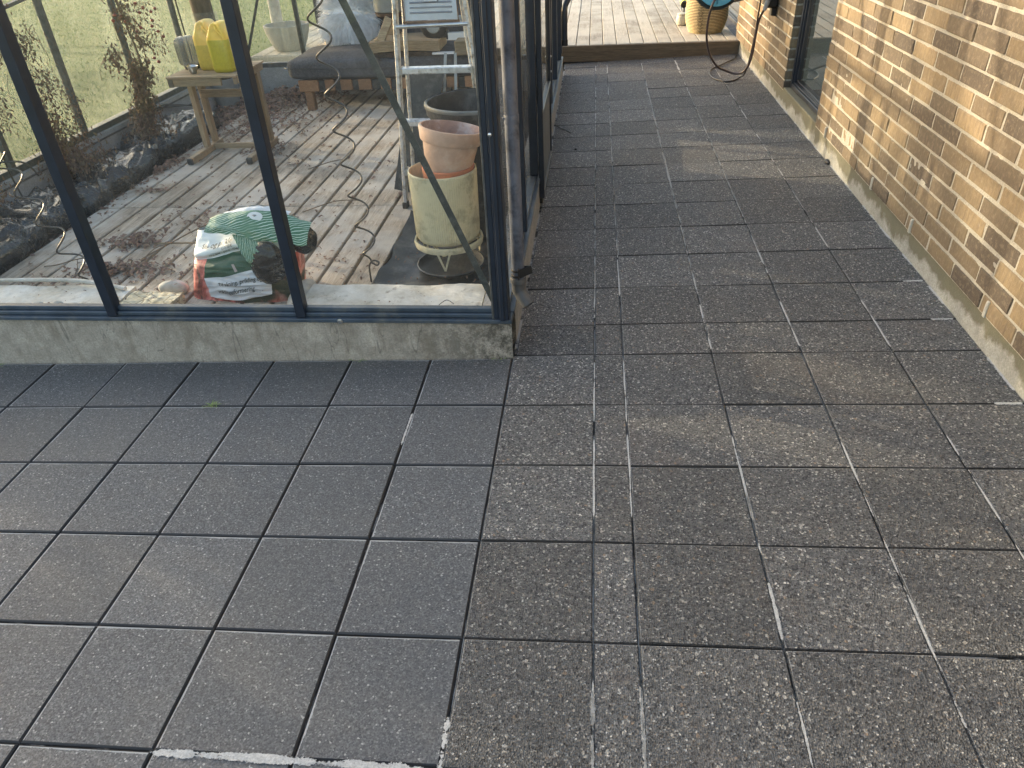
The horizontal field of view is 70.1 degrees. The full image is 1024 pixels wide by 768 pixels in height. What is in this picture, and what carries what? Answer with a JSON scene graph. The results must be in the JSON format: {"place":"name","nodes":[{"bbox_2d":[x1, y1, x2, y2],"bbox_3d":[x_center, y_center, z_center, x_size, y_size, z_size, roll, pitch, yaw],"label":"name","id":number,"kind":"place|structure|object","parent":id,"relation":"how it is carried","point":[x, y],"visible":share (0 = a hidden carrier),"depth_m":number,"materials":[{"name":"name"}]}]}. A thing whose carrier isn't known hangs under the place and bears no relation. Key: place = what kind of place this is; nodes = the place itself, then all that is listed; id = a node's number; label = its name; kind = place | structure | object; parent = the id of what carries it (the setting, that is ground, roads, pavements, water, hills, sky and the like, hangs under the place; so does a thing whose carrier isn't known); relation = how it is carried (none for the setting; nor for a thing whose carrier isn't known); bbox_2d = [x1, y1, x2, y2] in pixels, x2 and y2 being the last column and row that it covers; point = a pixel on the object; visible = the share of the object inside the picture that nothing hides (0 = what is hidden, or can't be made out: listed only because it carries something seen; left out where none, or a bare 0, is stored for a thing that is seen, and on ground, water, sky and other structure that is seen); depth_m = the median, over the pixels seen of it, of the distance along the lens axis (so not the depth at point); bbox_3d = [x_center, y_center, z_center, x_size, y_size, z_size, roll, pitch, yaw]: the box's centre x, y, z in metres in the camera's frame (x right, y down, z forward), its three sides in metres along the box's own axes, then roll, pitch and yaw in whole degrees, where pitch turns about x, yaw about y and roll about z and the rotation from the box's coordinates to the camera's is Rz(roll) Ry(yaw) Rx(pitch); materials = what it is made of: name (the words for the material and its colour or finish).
{"place":"outdoors","nodes":[
{"label":"outdoors","id":0,"kind":"place"},
{"bbox_2d":[0,0,315,170],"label":"lawn","id":1,"kind":"structure","parent":0,"point":[80,48],"depth_m":9.28,"materials":[{"name":"green plant"}]},
{"bbox_2d":[267,0,282,22],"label":"garden tree","id":2,"kind":"object","parent":1,"relation":"on","point":[275,10],"visible":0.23,"depth_m":8.06,"materials":[{"name":"grey plant"}]},
{"bbox_2d":[251,0,739,61],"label":"raised terrace","id":3,"kind":"structure","parent":1,"relation":"on","point":[652,30],"depth_m":7.12,"materials":[{"name":"brown wood"}]},
{"bbox_2d":[263,20,308,51],"bbox_3d":[-2.220,-3.448,7.247,0.444,0.232,0.444,1,34,6],"label":"stone planter","id":4,"kind":"object","parent":3,"relation":"on","point":[282,36],"visible":0.86,"depth_m":7.13,"materials":[{"name":"grey stone"}]},
{"bbox_2d":[676,12,685,25],"bbox_3d":[1.734,-3.713,7.422,0.128,0.114,0.128,1,34,6],"label":"pale jar","id":5,"kind":"object","parent":3,"relation":"on","point":[680,20],"visible":0.73,"depth_m":7.39,"materials":[{"name":"white ceramic"}]},
{"bbox_2d":[680,0,686,11],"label":"yellow torch","id":6,"kind":"object","parent":3,"relation":"on","point":[683,3],"visible":0.85,"depth_m":7.38,"materials":[{"name":"plastic"}]},
{"bbox_2d":[685,0,728,33],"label":"coil basket","id":7,"kind":"object","parent":3,"relation":"on","point":[696,15],"visible":0.84,"depth_m":6.90,"materials":[{"name":"wicker"}]},
{"bbox_2d":[42,98,402,284],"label":"soil","id":8,"kind":"structure","parent":0,"point":[50,236],"depth_m":4.42,"materials":[{"name":"brown soil"}]},
{"bbox_2d":[0,217,47,274],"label":"grow bag","id":9,"kind":"object","parent":8,"relation":"on","point":[21,240],"visible":0.94,"depth_m":3.79,"materials":[{"name":"grey plastic"}]},
{"bbox_2d":[0,87,31,220],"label":"tomato plant","id":10,"kind":"object","parent":9,"relation":"in","point":[5,194],"visible":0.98,"depth_m":3.93,"materials":[{"name":"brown plant"}]},
{"bbox_2d":[0,177,114,233],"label":"grow bag","id":11,"kind":"object","parent":8,"relation":"on","point":[94,197],"visible":0.53,"depth_m":4.14,"materials":[{"name":"grey plastic"}]},
{"bbox_2d":[0,152,39,196],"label":"bent stake","id":12,"kind":"object","parent":11,"relation":"on","point":[2,160],"visible":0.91,"depth_m":3.99,"materials":[{"name":"grey metal"}]},
{"bbox_2d":[0,278,136,303],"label":"white plastic sheet","id":13,"kind":"object","parent":8,"relation":"on","point":[26,294],"visible":0.38,"depth_m":3.27,"materials":[{"name":"white plastic"}]},
{"bbox_2d":[70,143,163,193],"bbox_3d":[-2.614,-1.428,4.821,0.453,0.187,0.734,1,34,6],"label":"grow bag","id":14,"kind":"object","parent":8,"relation":"on","point":[137,167],"visible":0.68,"depth_m":4.74,"materials":[{"name":"grey plastic"}]},
{"bbox_2d":[0,3,133,187],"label":"tomato plant","id":15,"kind":"object","parent":14,"relation":"in","point":[76,160],"visible":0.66,"depth_m":4.41,"materials":[{"name":"brown plant"}]},
{"bbox_2d":[120,291,186,303],"bbox_3d":[-1.586,-0.264,3.104,0.236,0.102,0.407,1,34,6],"label":"foam slab","id":16,"kind":"object","parent":8,"relation":"on","point":[138,297],"depth_m":3.19,"materials":[{"name":"beige plastic"}]},
{"bbox_2d":[120,109,219,159],"bbox_3d":[-2.530,-1.867,5.438,0.428,0.207,0.878,1,34,6],"label":"grow bag","id":17,"kind":"object","parent":8,"relation":"on","point":[187,135],"visible":0.58,"depth_m":5.30,"materials":[{"name":"black plastic"}]},
{"bbox_2d":[100,0,179,149],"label":"tomato plant","id":18,"kind":"object","parent":17,"relation":"in","point":[147,125],"visible":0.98,"depth_m":5.07,"materials":[{"name":"brown plant"}]},
{"bbox_2d":[174,0,185,34],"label":"cane","id":19,"kind":"object","parent":8,"relation":"on","point":[180,17],"depth_m":5.68,"materials":[{"name":"brown wood"}]},
{"bbox_2d":[189,0,240,107],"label":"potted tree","id":20,"kind":"object","parent":8,"relation":"on","point":[202,9],"visible":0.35,"depth_m":6.05,"materials":[{"name":"green plant"}]},
{"bbox_2d":[0,87,472,303],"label":"greenhouse floor","id":21,"kind":"structure","parent":8,"relation":"on","point":[230,162],"depth_m":4.31,"materials":[{"name":"grey wood"}]},
{"bbox_2d":[0,142,88,279],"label":"spiral stake","id":22,"kind":"object","parent":21,"relation":"on","point":[40,213],"visible":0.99,"depth_m":3.29,"materials":[{"name":"silver metal"}]},
{"bbox_2d":[44,258,82,273],"bbox_3d":[-2.219,-0.576,3.590,0.197,0.018,0.187,-6,34,-4],"label":"twig","id":23,"kind":"object","parent":21,"relation":"on","point":[66,262],"visible":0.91,"depth_m":3.62,"materials":[{"name":"brown wood"}]},
{"bbox_2d":[158,280,189,293],"bbox_3d":[-1.532,-0.435,3.308,0.139,0.077,0.064,1,34,6],"label":"stone","id":24,"kind":"object","parent":21,"relation":"on","point":[169,286],"visible":0.69,"depth_m":3.28,"materials":[{"name":"beige stone"}]},
{"bbox_2d":[140,218,209,262],"bbox_3d":[-1.709,-0.810,3.874,0.091,0.038,0.744,13,38,23],"label":"twig","id":25,"kind":"object","parent":21,"relation":"on","point":[148,254],"visible":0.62,"depth_m":3.74,"materials":[{"name":"brown wood"}]},
{"bbox_2d":[154,242,195,243],"bbox_3d":[-1.629,-0.729,3.767,0.461,0.015,0.024,0,34,5],"label":"twig","id":26,"kind":"object","parent":21,"relation":"on","point":[176,243],"visible":0.43,"depth_m":3.77,"materials":[{"name":"brown wood"}]},
{"bbox_2d":[165,61,278,164],"bbox_3d":[-1.948,-1.845,4.962,0.470,0.550,0.524,1,34,6],"label":"potting table","id":27,"kind":"object","parent":21,"relation":"on","point":[201,79],"visible":0.74,"depth_m":4.98,"materials":[{"name":"brown wood"}]},
{"bbox_2d":[173,35,199,69],"bbox_3d":[-2.134,-2.185,4.813,0.149,0.202,0.152,1,34,6],"label":"glass jar","id":28,"kind":"object","parent":27,"relation":"on","point":[185,49],"visible":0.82,"depth_m":4.75,"materials":[{"name":"grey"}]},
{"bbox_2d":[186,65,197,73],"bbox_3d":[-2.059,-2.030,4.710,0.073,0.051,0.073,1,34,6],"label":"metal cup","id":29,"kind":"object","parent":27,"relation":"on","point":[192,69],"visible":1,"depth_m":4.70,"materials":[{"name":"silver metal"}]},
{"bbox_2d":[193,18,213,70],"bbox_3d":[-1.984,-2.223,4.776,0.135,0.288,0.190,-1,34,3],"label":"yellow canister","id":30,"kind":"object","parent":27,"relation":"on","point":[201,27],"visible":0.58,"depth_m":4.69,"materials":[{"name":"yellow plastic"}]},
{"bbox_2d":[206,20,235,72],"bbox_3d":[-1.851,-2.170,4.687,0.142,0.288,0.190,3,35,8],"label":"yellow canister","id":31,"kind":"object","parent":27,"relation":"on","point":[219,48],"visible":0.71,"depth_m":4.61,"materials":[{"name":"yellow plastic"}]},
{"bbox_2d":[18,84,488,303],"bbox_3d":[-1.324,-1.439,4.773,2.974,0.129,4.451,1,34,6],"label":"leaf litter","id":32,"kind":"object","parent":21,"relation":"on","point":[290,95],"visible":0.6,"depth_m":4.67,"materials":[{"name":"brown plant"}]},
{"bbox_2d":[193,204,317,302],"bbox_3d":[-1.133,-0.584,3.192,0.634,0.390,0.306,1,34,6],"label":"soil bag","id":33,"kind":"object","parent":21,"relation":"on","point":[238,257],"visible":0.85,"depth_m":3.13,"materials":[{"name":"green plastic"}]},
{"bbox_2d":[287,279,315,303],"bbox_3d":[-0.923,-0.387,3.215,0.090,0.107,0.260,1,34,6],"label":"stone","id":34,"kind":"object","parent":21,"relation":"on","point":[308,284],"visible":0.22,"depth_m":3.21,"materials":[{"name":"grey stone"}]},
{"bbox_2d":[308,159,342,169],"bbox_3d":[-1.214,-1.443,4.778,0.262,0.017,0.008,-26,40,-29],"label":"twig","id":35,"kind":"object","parent":21,"relation":"on","point":[324,163],"visible":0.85,"depth_m":4.77,"materials":[{"name":"brown wood"}]},
{"bbox_2d":[303,200,357,211],"bbox_3d":[-1.030,-1.020,4.145,0.329,0.018,0.039,-17,37,-20],"label":"twig","id":36,"kind":"object","parent":21,"relation":"on","point":[328,203],"visible":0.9,"depth_m":4.15,"materials":[{"name":"brown wood"}]},
{"bbox_2d":[306,0,379,281],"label":"spiral stake","id":37,"kind":"object","parent":21,"relation":"on","point":[344,118],"visible":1,"depth_m":2.97,"materials":[{"name":"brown metal"}]},
{"bbox_2d":[285,40,472,110],"bbox_3d":[-0.959,-2.617,6.121,1.679,0.429,0.729,1,34,6],"label":"daybed","id":38,"kind":"object","parent":21,"relation":"on","point":[347,61],"visible":0.59,"depth_m":5.83,"materials":[{"name":"grey fabric"}]},
{"bbox_2d":[316,0,381,46],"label":"fluffy pillow","id":39,"kind":"object","parent":38,"relation":"on","point":[333,20],"visible":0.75,"depth_m":6.06,"materials":[{"name":"grey fur"}]},
{"bbox_2d":[313,0,471,40],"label":"back cushion","id":40,"kind":"object","parent":38,"relation":"on","point":[450,29],"visible":0.04,"depth_m":6.19,"materials":[{"name":"grey fabric"}]},
{"bbox_2d":[368,16,446,60],"bbox_3d":[-0.832,-2.757,5.766,0.570,0.308,0.363,1,34,6],"label":"wooden plank","id":41,"kind":"object","parent":38,"relation":"on","point":[383,41],"visible":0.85,"depth_m":5.67,"materials":[{"name":"brown wood"}]},
{"bbox_2d":[373,0,401,34],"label":"grey metal bin","id":42,"kind":"object","parent":41,"relation":"on","point":[382,8],"visible":0.6,"depth_m":5.75,"materials":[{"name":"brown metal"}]},
{"bbox_2d":[420,15,461,37],"bbox_3d":[-0.545,-2.798,5.677,0.330,0.210,0.129,1,34,6],"label":"bench grinder","id":43,"kind":"object","parent":41,"relation":"on","point":[437,32],"visible":0.41,"depth_m":5.66,"materials":[{"name":"grey metal"}]},
{"bbox_2d":[432,51,454,54],"bbox_3d":[-0.531,-2.567,5.657,0.170,0.012,0.050,1,34,6],"label":"metal strip","id":44,"kind":"object","parent":38,"relation":"on","point":[443,52],"visible":1,"depth_m":5.64,"materials":[{"name":"grey metal"}]},
{"bbox_2d":[454,37,467,55],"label":"wooden beam","id":45,"kind":"structure","parent":38,"relation":"on","point":[460,46],"depth_m":5.61,"materials":[{"name":"brown wood"}]},
{"bbox_2d":[448,31,464,39],"bbox_3d":[-0.368,-2.723,5.701,0.260,0.050,0.050,1,34,6],"label":"metal strip","id":46,"kind":"object","parent":45,"relation":"on","point":[454,35],"visible":0.43,"depth_m":5.69,"materials":[{"name":"grey metal"}]},
{"bbox_2d":[394,65,443,191],"bbox_3d":[-0.533,-1.436,4.161,0.346,0.694,0.142,-27,41,-31],"label":"dark board","id":47,"kind":"object","parent":21,"relation":"on","point":[423,87],"visible":0.43,"depth_m":4.09,"materials":[{"name":"plastic"}]},
{"bbox_2d":[370,210,488,285],"bbox_3d":[-0.279,-0.662,3.586,0.636,0.073,0.880,1,34,6],"label":"black plastic tray","id":48,"kind":"object","parent":21,"relation":"on","point":[393,270],"visible":0.25,"depth_m":3.46,"materials":[{"name":"black plastic"}]},
{"bbox_2d":[417,248,484,278],"bbox_3d":[-0.287,-0.568,3.456,0.320,0.032,0.320,1,34,6],"label":"black saucer","id":49,"kind":"object","parent":48,"relation":"on","point":[431,265],"visible":0.75,"depth_m":3.46,"materials":[{"name":"plastic"}]},
{"bbox_2d":[414,229,482,271],"bbox_3d":[-0.296,-0.653,3.474,0.326,0.114,0.326,1,34,6],"label":"plant stand","id":50,"kind":"object","parent":49,"relation":"on","point":[437,251],"visible":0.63,"depth_m":3.35,"materials":[{"name":"beige metal"}]},
{"bbox_2d":[408,162,479,246],"bbox_3d":[-0.306,-0.832,3.352,0.309,0.324,0.309,1,34,6],"label":"ribbed planter","id":51,"kind":"object","parent":50,"relation":"on","point":[434,226],"visible":0.82,"depth_m":3.25,"materials":[{"name":"beige ceramic"}]},
{"bbox_2d":[422,163,473,178],"bbox_3d":[-0.281,-0.905,3.286,0.234,0.161,0.234,1,34,6],"label":"terracotta pot","id":52,"kind":"object","parent":51,"relation":"in","point":[450,175],"visible":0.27,"depth_m":3.16,"materials":[{"name":"orange ceramic"}]},
{"bbox_2d":[418,120,479,172],"bbox_3d":[-0.258,-1.032,3.218,0.284,0.249,0.287,1,34,6],"label":"terracotta pot","id":53,"kind":"object","parent":52,"relation":"on","point":[449,146],"visible":0.81,"depth_m":3.13,"materials":[{"name":"orange ceramic"}]},
{"bbox_2d":[424,88,485,237],"bbox_3d":[-0.168,-1.093,3.642,0.473,0.633,0.473,1,34,6],"label":"black tub","id":54,"kind":"object","parent":48,"relation":"on","point":[459,105],"visible":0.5,"depth_m":3.57,"materials":[{"name":"plastic"}]},
{"bbox_2d":[392,0,475,208],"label":"stepladder","id":55,"kind":"object","parent":21,"relation":"on","point":[433,13],"visible":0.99,"depth_m":3.60,"materials":[{"name":"metal"}]},
{"bbox_2d":[306,283,485,304],"bbox_3d":[-0.509,-0.270,3.018,0.776,0.098,0.476,1,34,6],"label":"foam board","id":56,"kind":"object","parent":8,"relation":"on","point":[385,294],"visible":0.45,"depth_m":3.10,"materials":[{"name":"white plastic"}]},
{"bbox_2d":[443,53,446,91],"bbox_3d":[-0.393,-1.474,4.152,0.016,0.713,0.268,8,36,16],"label":"metal lath","id":57,"kind":"object","parent":8,"relation":"on","point":[444,77],"visible":0.36,"depth_m":4.08,"materials":[{"name":"grey metal"}]},
{"bbox_2d":[454,53,456,89],"bbox_3d":[-0.316,-1.473,4.144,0.016,0.712,0.260,2,35,8],"label":"metal lath","id":58,"kind":"object","parent":8,"relation":"on","point":[455,74],"visible":0.36,"depth_m":4.08,"materials":[{"name":"grey metal"}]},
{"bbox_2d":[0,359,511,767],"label":"patio paving","id":59,"kind":"structure","parent":0,"point":[117,672],"depth_m":1.93,"materials":[{"name":"concrete"}]},
{"bbox_2d":[202,400,219,407],"bbox_3d":[-1.041,0.074,2.522,0.074,0.010,0.057,-25,40,-29],"label":"weed","id":60,"kind":"object","parent":59,"relation":"on","point":[212,403],"visible":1,"depth_m":2.52,"materials":[{"name":"green plant"}]},
{"bbox_2d":[0,0,562,364],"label":"greenhouse","id":61,"kind":"object","parent":59,"relation":"on","point":[109,329],"visible":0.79,"depth_m":2.67,"materials":[{"name":"metal"}]},
{"bbox_2d":[154,98,202,110],"bbox_3d":[-2.659,-2.167,5.802,0.044,0.191,1.004,4,35,10],"label":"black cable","id":62,"kind":"object","parent":61,"relation":"attached to","point":[176,105],"visible":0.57,"depth_m":5.77,"materials":[{"name":"rubber"}]},
{"bbox_2d":[498,0,533,308],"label":"rain pipe","id":63,"kind":"object","parent":61,"relation":"attached to","point":[519,269],"visible":1,"depth_m":2.29,"materials":[{"name":"metal"}]},
{"bbox_2d":[535,0,552,197],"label":"door","id":64,"kind":"structure","parent":61,"relation":"in","point":[542,7],"depth_m":3.78,"materials":[{"name":"black metal"}]},
{"bbox_2d":[561,0,570,45],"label":"rain pipe","id":65,"kind":"object","parent":61,"relation":"attached to","point":[564,41],"visible":1,"depth_m":6.00,"materials":[{"name":"black metal"}]},
{"bbox_2d":[150,58,1023,767],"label":"white sand","id":66,"kind":"structure","parent":59,"relation":"on","point":[236,756],"depth_m":1.61,"materials":[{"name":"white sand"}]},
{"bbox_2d":[0,61,1023,767],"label":"paving joints","id":67,"kind":"object","parent":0,"point":[484,517],"visible":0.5,"depth_m":1.88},
{"bbox_2d":[563,0,821,96],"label":"ground","id":68,"kind":"structure","parent":0,"point":[730,25],"depth_m":10.80,"materials":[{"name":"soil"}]},
{"bbox_2d":[728,0,1023,400],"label":"brick house","id":69,"kind":"structure","parent":68,"relation":"on","point":[909,122],"depth_m":2.85,"materials":[{"name":"brick"}]},
{"bbox_2d":[728,6,737,25],"bbox_3d":[2.217,-4.644,7.085,0.070,1.900,1.970,1,34,6],"label":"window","id":70,"kind":"structure","parent":69,"relation":"in","point":[732,15],"depth_m":7.28,"materials":[{"name":"white metal"}]},
{"bbox_2d":[697,0,778,81],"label":"hose reel","id":71,"kind":"object","parent":69,"relation":"attached to","point":[711,5],"visible":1,"depth_m":5.29,"materials":[{"name":"teal plastic"}]},
{"bbox_2d":[790,0,819,114],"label":"window","id":72,"kind":"structure","parent":69,"relation":"in","point":[797,84],"depth_m":4.81,"materials":[{"name":"black metal"}]},
{"bbox_2d":[442,54,1023,767],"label":"path paving","id":73,"kind":"structure","parent":0,"point":[872,684],"depth_m":2.02,"materials":[{"name":"concrete"}]}
]}

